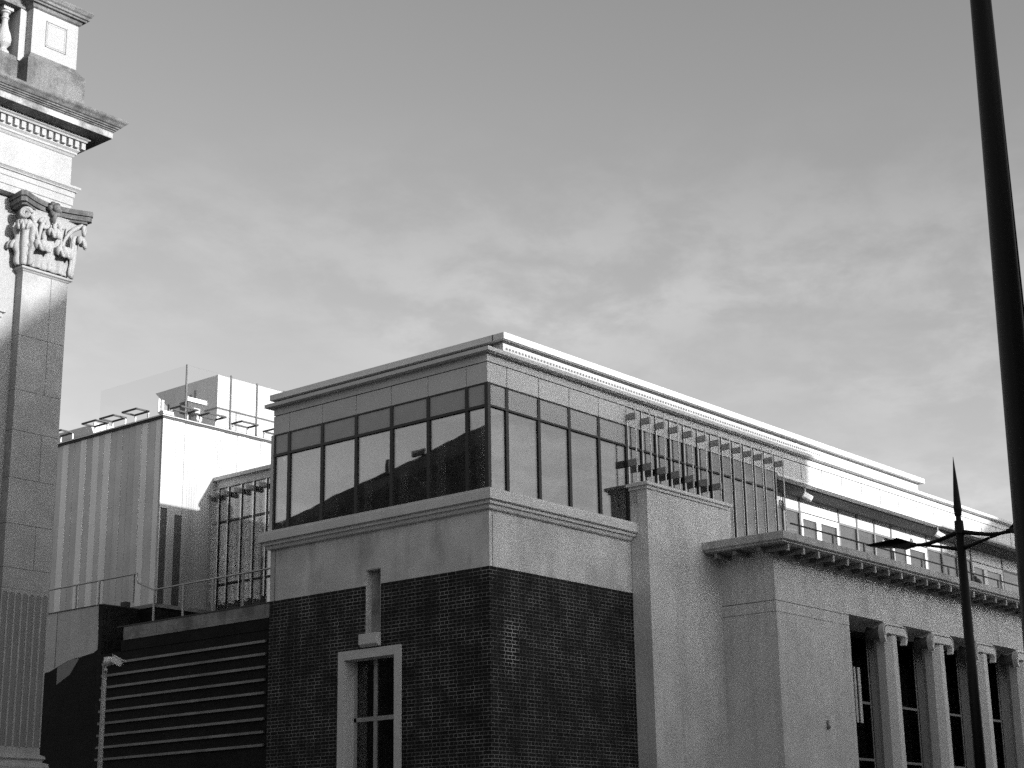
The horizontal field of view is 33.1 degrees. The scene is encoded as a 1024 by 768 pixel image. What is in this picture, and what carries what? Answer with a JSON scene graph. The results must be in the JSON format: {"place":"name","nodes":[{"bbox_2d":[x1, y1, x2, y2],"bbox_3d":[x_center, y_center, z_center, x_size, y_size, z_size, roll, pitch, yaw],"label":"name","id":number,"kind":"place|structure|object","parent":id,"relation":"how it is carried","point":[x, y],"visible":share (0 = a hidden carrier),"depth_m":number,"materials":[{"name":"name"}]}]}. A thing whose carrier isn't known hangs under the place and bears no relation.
{"place":"outdoors","nodes":[
{"label":"outdoors","id":0,"kind":"place"},
{"bbox_2d":[0,0,128,767],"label":"classical building","id":1,"kind":"structure","parent":0,"point":[52,125],"depth_m":26.20,"materials":[{"name":"stone"}]},
{"bbox_2d":[0,0,1023,521],"label":"sky","id":2,"kind":"structure","parent":0,"point":[770,212],"materials":[{"name":"grey"}]},
{"bbox_2d":[258,332,1023,767],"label":"corner building","id":3,"kind":"structure","parent":0,"point":[502,550],"depth_m":37.64,"materials":[{"name":"brick"}]},
{"bbox_2d":[272,431,288,529],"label":"window","id":4,"kind":"structure","parent":3,"relation":"in","point":[281,451],"depth_m":38.81,"materials":[{"name":"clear glass"}]},
{"bbox_2d":[286,423,321,527],"bbox_3d":[-4.601,2.036,38.297,1.108,2.214,0.070,-14,-21,38],"label":"window","id":5,"kind":"structure","parent":3,"relation":"in","point":[304,444],"depth_m":38.33,"materials":[{"name":"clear glass"}]},
{"bbox_2d":[319,415,355,520],"bbox_3d":[-3.787,1.835,37.646,1.099,2.214,0.070,-14,-21,38],"label":"window","id":6,"kind":"structure","parent":3,"relation":"in","point":[338,436],"depth_m":37.68,"materials":[{"name":"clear glass"}]},
{"bbox_2d":[354,406,390,513],"bbox_3d":[-2.975,1.634,36.997,1.102,2.214,0.070,-14,-21,38],"label":"window","id":7,"kind":"structure","parent":3,"relation":"in","point":[372,428],"depth_m":37.03,"materials":[{"name":"grey glass"}]},
{"bbox_2d":[353,659,393,767],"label":"window frame","id":8,"kind":"structure","parent":3,"relation":"in","point":[375,718],"depth_m":35.92,"materials":[{"name":"grey metal"}]},
{"bbox_2d":[357,657,393,767],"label":"window pane","id":9,"kind":"structure","parent":3,"relation":"in","point":[385,743],"depth_m":35.82,"materials":[{"name":"black glass"}]},
{"bbox_2d":[389,396,427,506],"bbox_3d":[-2.161,1.433,36.346,1.105,2.214,0.070,-14,-21,38],"label":"window","id":10,"kind":"structure","parent":3,"relation":"in","point":[408,470],"depth_m":36.38,"materials":[{"name":"grey glass"}]},
{"bbox_2d":[426,387,465,498],"bbox_3d":[-1.341,1.231,35.690,1.119,2.214,0.070,-14,-21,38],"label":"window","id":11,"kind":"structure","parent":3,"relation":"in","point":[445,411],"depth_m":35.73,"materials":[{"name":"grey glass"}]},
{"bbox_2d":[465,382,484,490],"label":"window","id":12,"kind":"structure","parent":3,"relation":"in","point":[474,394],"depth_m":35.22,"materials":[{"name":"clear glass"}]},
{"bbox_2d":[490,382,509,491],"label":"window","id":13,"kind":"structure","parent":3,"relation":"in","point":[499,394],"depth_m":35.29,"materials":[{"name":"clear glass"}]},
{"bbox_2d":[507,388,541,499],"bbox_3d":[0.244,1.252,35.852,0.070,2.214,1.092,-14,-21,38],"label":"window","id":14,"kind":"structure","parent":3,"relation":"in","point":[525,466],"depth_m":35.90,"materials":[{"name":"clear glass"}]},
{"bbox_2d":[539,398,572,506],"bbox_3d":[0.914,1.465,36.625,0.070,2.214,1.082,-14,-21,38],"label":"window","id":15,"kind":"structure","parent":3,"relation":"in","point":[556,454],"depth_m":36.67,"materials":[{"name":"grey glass"}]},
{"bbox_2d":[569,407,602,513],"bbox_3d":[1.586,1.678,37.399,0.070,2.214,1.097,-14,-21,38],"label":"window","id":16,"kind":"structure","parent":3,"relation":"in","point":[585,427],"depth_m":37.45,"materials":[{"name":"grey glass"}]},
{"bbox_2d":[600,417,630,520],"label":"window","id":17,"kind":"structure","parent":3,"relation":"in","point":[613,435],"depth_m":38.22,"materials":[{"name":"grey glass"}]},
{"bbox_2d":[626,406,643,483],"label":"window","id":18,"kind":"structure","parent":3,"relation":"in","point":[631,431],"depth_m":38.95,"materials":[{"name":"grey glass"}]},
{"bbox_2d":[641,411,657,482],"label":"window","id":19,"kind":"structure","parent":3,"relation":"in","point":[645,435],"depth_m":39.38,"materials":[{"name":"grey glass"}]},
{"bbox_2d":[655,416,671,486],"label":"window","id":20,"kind":"structure","parent":3,"relation":"in","point":[659,440],"depth_m":39.79,"materials":[{"name":"grey glass"}]},
{"bbox_2d":[669,420,685,490],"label":"window","id":21,"kind":"structure","parent":3,"relation":"in","point":[673,444],"depth_m":40.21,"materials":[{"name":"grey glass"}]},
{"bbox_2d":[683,425,699,494],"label":"window","id":22,"kind":"structure","parent":3,"relation":"in","point":[687,449],"depth_m":40.63,"materials":[{"name":"grey glass"}]},
{"bbox_2d":[697,430,712,498],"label":"window","id":23,"kind":"structure","parent":3,"relation":"in","point":[701,453],"depth_m":41.05,"materials":[{"name":"grey glass"}]},
{"bbox_2d":[710,434,723,501],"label":"window","id":24,"kind":"structure","parent":3,"relation":"in","point":[714,457],"depth_m":41.43,"materials":[{"name":"grey glass"}]},
{"bbox_2d":[721,438,736,537],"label":"window","id":25,"kind":"structure","parent":3,"relation":"in","point":[725,460],"depth_m":41.73,"materials":[{"name":"grey glass"}]},
{"bbox_2d":[732,441,747,536],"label":"window","id":26,"kind":"structure","parent":3,"relation":"in","point":[736,464],"depth_m":42.03,"materials":[{"name":"grey glass"}]},
{"bbox_2d":[742,444,757,534],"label":"window","id":27,"kind":"structure","parent":3,"relation":"in","point":[747,467],"depth_m":42.41,"materials":[{"name":"grey glass"}]},
{"bbox_2d":[753,448,767,533],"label":"window","id":28,"kind":"structure","parent":3,"relation":"in","point":[758,471],"depth_m":42.78,"materials":[{"name":"grey glass"}]},
{"bbox_2d":[764,452,778,531],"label":"window","id":29,"kind":"structure","parent":3,"relation":"in","point":[768,474],"depth_m":43.15,"materials":[{"name":"grey glass"}]},
{"bbox_2d":[776,491,785,530],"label":"clerestory window","id":30,"kind":"structure","parent":3,"relation":"in","point":[780,496],"depth_m":45.22,"materials":[{"name":"grey glass"}]},
{"bbox_2d":[784,494,801,534],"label":"clerestory window","id":31,"kind":"structure","parent":3,"relation":"in","point":[793,508],"depth_m":45.69,"materials":[{"name":"grey glass"}]},
{"bbox_2d":[802,487,812,501],"bbox_3d":[7.701,2.874,44.930,0.278,0.387,0.200,-2,-16,4],"label":"floodlight","id":32,"kind":"object","parent":3,"relation":"attached to","point":[807,496],"visible":1,"depth_m":44.83,"materials":[{"name":"grey metal"}]},
{"bbox_2d":[800,498,840,545],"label":"clerestory window","id":33,"kind":"structure","parent":3,"relation":"in","point":[812,508],"depth_m":46.84,"materials":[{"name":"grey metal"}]},
{"bbox_2d":[801,512,839,544],"bbox_3d":[8.339,4.535,46.449,0.064,1.905,1.990,-14,-21,38],"label":"terrace door","id":34,"kind":"structure","parent":3,"relation":"in","point":[811,521],"depth_m":46.58,"materials":[{"name":"white metal"}]},
{"bbox_2d":[839,510,859,550],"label":"clerestory window","id":35,"kind":"structure","parent":3,"relation":"in","point":[848,521],"depth_m":47.90,"materials":[{"name":"grey glass"}]},
{"bbox_2d":[850,636,875,767],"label":"portico window","id":36,"kind":"structure","parent":3,"relation":"in","point":[859,651],"depth_m":43.58,"materials":[{"name":"black glass"}]},
{"bbox_2d":[857,515,876,554],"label":"clerestory window","id":37,"kind":"structure","parent":3,"relation":"in","point":[866,527],"depth_m":48.65,"materials":[{"name":"grey glass"}]},
{"bbox_2d":[875,521,892,559],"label":"clerestory window","id":38,"kind":"structure","parent":3,"relation":"in","point":[883,531],"depth_m":49.37,"materials":[{"name":"white glass"}]},
{"bbox_2d":[790,522,1017,587],"bbox_3d":[13.410,5.561,47.372,0.044,0.352,22.000,-14,-21,38],"label":"terrace railing","id":39,"kind":"object","parent":3,"relation":"on","point":[894,552],"visible":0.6,"depth_m":42.97,"materials":[{"name":"grey metal"}]},
{"bbox_2d":[897,646,922,767],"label":"portico window","id":40,"kind":"structure","parent":3,"relation":"in","point":[906,661],"depth_m":45.42,"materials":[{"name":"black glass"}]},
{"bbox_2d":[891,525,928,568],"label":"clerestory window","id":41,"kind":"structure","parent":3,"relation":"in","point":[897,532],"depth_m":50.62,"materials":[{"name":"white glass"}]},
{"bbox_2d":[892,538,927,568],"bbox_3d":[11.650,5.585,50.265,0.064,1.905,2.110,-14,-21,38],"label":"terrace door","id":42,"kind":"structure","parent":3,"relation":"in","point":[920,552],"depth_m":50.63,"materials":[{"name":"white glass"}]},
{"bbox_2d":[927,536,944,573],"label":"clerestory window","id":43,"kind":"structure","parent":3,"relation":"in","point":[934,554],"depth_m":51.73,"materials":[{"name":"grey glass"}]},
{"bbox_2d":[935,526,944,537],"bbox_3d":[12.477,4.337,50.255,0.278,0.387,0.200,-2,-16,4],"label":"floodlight","id":44,"kind":"object","parent":3,"relation":"attached to","point":[938,534],"visible":0.76,"depth_m":50.15,"materials":[{"name":"grey metal"}]},
{"bbox_2d":[942,541,958,576],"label":"clerestory window","id":45,"kind":"structure","parent":3,"relation":"in","point":[949,556],"depth_m":52.48,"materials":[{"name":"grey glass"}]},
{"bbox_2d":[944,655,965,767],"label":"portico window","id":46,"kind":"structure","parent":3,"relation":"in","point":[951,668],"depth_m":47.39,"materials":[{"name":"black glass"}]},
{"bbox_2d":[966,549,972,580],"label":"clerestory window","id":47,"kind":"structure","parent":3,"relation":"in","point":[968,551],"depth_m":53.44,"materials":[{"name":"grey glass"}]},
{"bbox_2d":[973,576,981,582],"bbox_3d":[12.375,5.216,45.776,0.145,0.220,0.453,-14,-21,38],"label":"pigeon","id":48,"kind":"object","parent":3,"relation":"on","point":[976,579],"visible":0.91,"depth_m":45.66,"materials":[{"name":"grey"}]},
{"bbox_2d":[971,549,1004,589],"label":"clerestory window","id":49,"kind":"structure","parent":3,"relation":"in","point":[983,558],"depth_m":54.50,"materials":[{"name":"grey glass"}]},
{"bbox_2d":[972,561,1003,588],"bbox_3d":[14.990,6.645,54.114,0.064,1.905,2.160,-14,-21,38],"label":"terrace door","id":50,"kind":"structure","parent":3,"relation":"in","point":[978,568],"depth_m":54.36,"materials":[{"name":"grey glass"}]},
{"bbox_2d":[987,663,1005,767],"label":"portico window","id":51,"kind":"structure","parent":3,"relation":"in","point":[992,668],"depth_m":49.36,"materials":[{"name":"black glass"}]},
{"bbox_2d":[1002,559,1018,592],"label":"clerestory window","id":52,"kind":"structure","parent":3,"relation":"in","point":[1009,567],"depth_m":55.66,"materials":[{"name":"grey glass"}]},
{"bbox_2d":[970,0,1023,647],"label":"lamp post","id":53,"kind":"object","parent":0,"point":[1008,293],"visible":1,"depth_m":12.12,"materials":[{"name":"black metal"}]},
{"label":"pavement","id":54,"kind":"structure","parent":0,"visible":0},
{"bbox_2d":[97,655,125,767],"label":"camera pole","id":55,"kind":"object","parent":54,"relation":"on","point":[110,661],"visible":1,"depth_m":39.52,"materials":[{"name":"grey metal"}]},
{"bbox_2d":[40,601,208,767],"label":"raised wall","id":56,"kind":"structure","parent":54,"relation":"on","point":[80,641],"depth_m":42.67,"materials":[{"name":"concrete"}]},
{"bbox_2d":[48,410,270,612],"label":"clad tower","id":57,"kind":"structure","parent":54,"relation":"on","point":[133,497],"depth_m":47.42,"materials":[{"name":"white metal"}]},
{"bbox_2d":[59,429,73,441],"bbox_3d":[-12.978,1.496,49.549,0.640,0.215,0.460,-14,-21,38],"label":"roof bracket","id":58,"kind":"object","parent":57,"relation":"on","point":[68,433],"visible":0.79,"depth_m":49.54,"materials":[{"name":"white metal"}]},
{"bbox_2d":[58,422,111,442],"bbox_3d":[-12.280,1.701,50.685,2.400,0.650,1.640,-14,-21,38],"label":"parapet board","id":59,"kind":"object","parent":57,"relation":"on","point":[82,431],"visible":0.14,"depth_m":49.91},
{"bbox_2d":[81,419,108,432],"bbox_3d":[-11.751,1.193,48.568,0.640,0.215,0.460,-14,-21,38],"label":"roof bracket","id":60,"kind":"object","parent":57,"relation":"on","point":[95,426],"visible":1,"depth_m":48.55,"materials":[{"name":"white metal"}]},
{"bbox_2d":[99,414,126,427],"bbox_3d":[-11.138,1.041,48.077,0.640,0.215,0.460,-14,-21,38],"label":"roof bracket","id":61,"kind":"object","parent":57,"relation":"on","point":[116,420],"visible":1,"depth_m":48.06,"materials":[{"name":"white metal"}]},
{"bbox_2d":[121,408,149,421],"bbox_3d":[-10.371,0.852,47.464,0.640,0.215,0.460,-14,-21,38],"label":"roof bracket","id":62,"kind":"object","parent":57,"relation":"on","point":[137,414],"visible":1,"depth_m":47.45,"materials":[{"name":"white metal"}]},
{"bbox_2d":[158,399,163,412],"bbox_3d":[-9.602,0.605,47.148,0.100,0.410,0.120,-14,-21,38],"label":"vent stub","id":63,"kind":"object","parent":57,"relation":"on","point":[160,404],"visible":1,"depth_m":47.15,"materials":[{"name":"white metal"}]},
{"bbox_2d":[155,508,180,605],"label":"slot window","id":64,"kind":"structure","parent":57,"relation":"in","point":[177,518],"depth_m":46.23,"materials":[{"name":"black glass"}]},
{"bbox_2d":[170,405,198,418],"bbox_3d":[-8.996,0.784,47.304,0.460,0.215,0.640,-14,-21,38],"label":"roof bracket","id":65,"kind":"object","parent":57,"relation":"on","point":[181,411],"visible":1,"depth_m":47.33,"materials":[{"name":"grey metal"}]},
{"bbox_2d":[179,397,206,422],"bbox_3d":[-8.966,0.798,48.626,0.550,0.740,0.700,-14,-21,38],"label":"air handler","id":66,"kind":"object","parent":57,"relation":"on","point":[195,403],"visible":0.77,"depth_m":48.55,"materials":[{"name":"white metal"}]},
{"bbox_2d":[198,412,226,425],"bbox_3d":[-8.355,0.987,48.044,0.460,0.215,0.640,-14,-21,38],"label":"roof bracket","id":67,"kind":"object","parent":57,"relation":"on","point":[215,420],"visible":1,"depth_m":48.06,"materials":[{"name":"grey metal"}]},
{"bbox_2d":[156,375,280,438],"bbox_3d":[-8.298,1.719,54.297,2.970,2.500,5.180,-14,-21,38],"label":"rooftop box","id":68,"kind":"object","parent":57,"relation":"on","point":[213,392],"visible":0.38,"depth_m":52.39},
{"bbox_2d":[184,364,284,435],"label":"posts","id":69,"kind":"object","parent":57,"relation":"on","point":[186,382],"visible":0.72,"depth_m":49.44,"materials":[{"name":"grey metal"}]},
{"bbox_2d":[211,464,270,610],"bbox_3d":[-5.189,5.028,47.240,4.960,5.130,4.280,-14,-21,38],"label":"glazed link","id":70,"kind":"object","parent":57,"relation":"attached to","point":[242,510],"visible":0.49,"depth_m":46.84,"materials":[{"name":"metal"}]},
{"bbox_2d":[216,486,228,609],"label":"window","id":71,"kind":"structure","parent":70,"relation":"in","point":[223,500],"depth_m":47.27,"materials":[{"name":"grey glass"}]},
{"bbox_2d":[225,483,241,608],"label":"window","id":72,"kind":"structure","parent":70,"relation":"in","point":[234,501],"depth_m":47.00,"materials":[{"name":"grey glass"}]},
{"bbox_2d":[238,481,253,606],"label":"window","id":73,"kind":"structure","parent":70,"relation":"in","point":[247,497],"depth_m":46.70,"materials":[{"name":"grey glass"}]},
{"bbox_2d":[251,478,266,604],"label":"window","id":74,"kind":"structure","parent":70,"relation":"in","point":[259,504],"depth_m":46.38,"materials":[{"name":"grey glass"}]},
{"bbox_2d":[264,477,270,601],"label":"window","id":75,"kind":"structure","parent":70,"relation":"in","point":[267,553],"depth_m":45.99,"materials":[{"name":"grey glass"}]},
{"bbox_2d":[231,420,258,433],"bbox_3d":[-7.585,1.232,48.931,0.460,0.215,0.640,-14,-21,38],"label":"roof bracket","id":76,"kind":"object","parent":57,"relation":"on","point":[236,424],"visible":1,"depth_m":48.93,"materials":[{"name":"grey metal"}]},
{"bbox_2d":[263,428,273,437],"bbox_3d":[-6.815,1.476,49.818,0.460,0.215,0.640,-14,-21,38],"label":"roof bracket","id":77,"kind":"object","parent":57,"relation":"on","point":[265,431],"visible":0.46,"depth_m":49.72,"materials":[{"name":"grey metal"}]},
{"bbox_2d":[94,602,269,767],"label":"banded wall","id":78,"kind":"structure","parent":54,"relation":"on","point":[188,691],"depth_m":39.72,"materials":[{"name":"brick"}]},
{"bbox_2d":[49,568,269,620],"bbox_3d":[-9.078,5.207,41.898,10.360,1.297,0.044,-14,-21,38],"label":"roof railing","id":79,"kind":"object","parent":78,"relation":"on","point":[154,593],"visible":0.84,"depth_m":41.38,"materials":[{"name":"silver metal"}]},
{"bbox_2d":[866,459,1013,767],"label":"twin arm lamp","id":80,"kind":"object","parent":54,"relation":"on","point":[959,533],"visible":0.98,"depth_m":31.95,"materials":[{"name":"black metal"}]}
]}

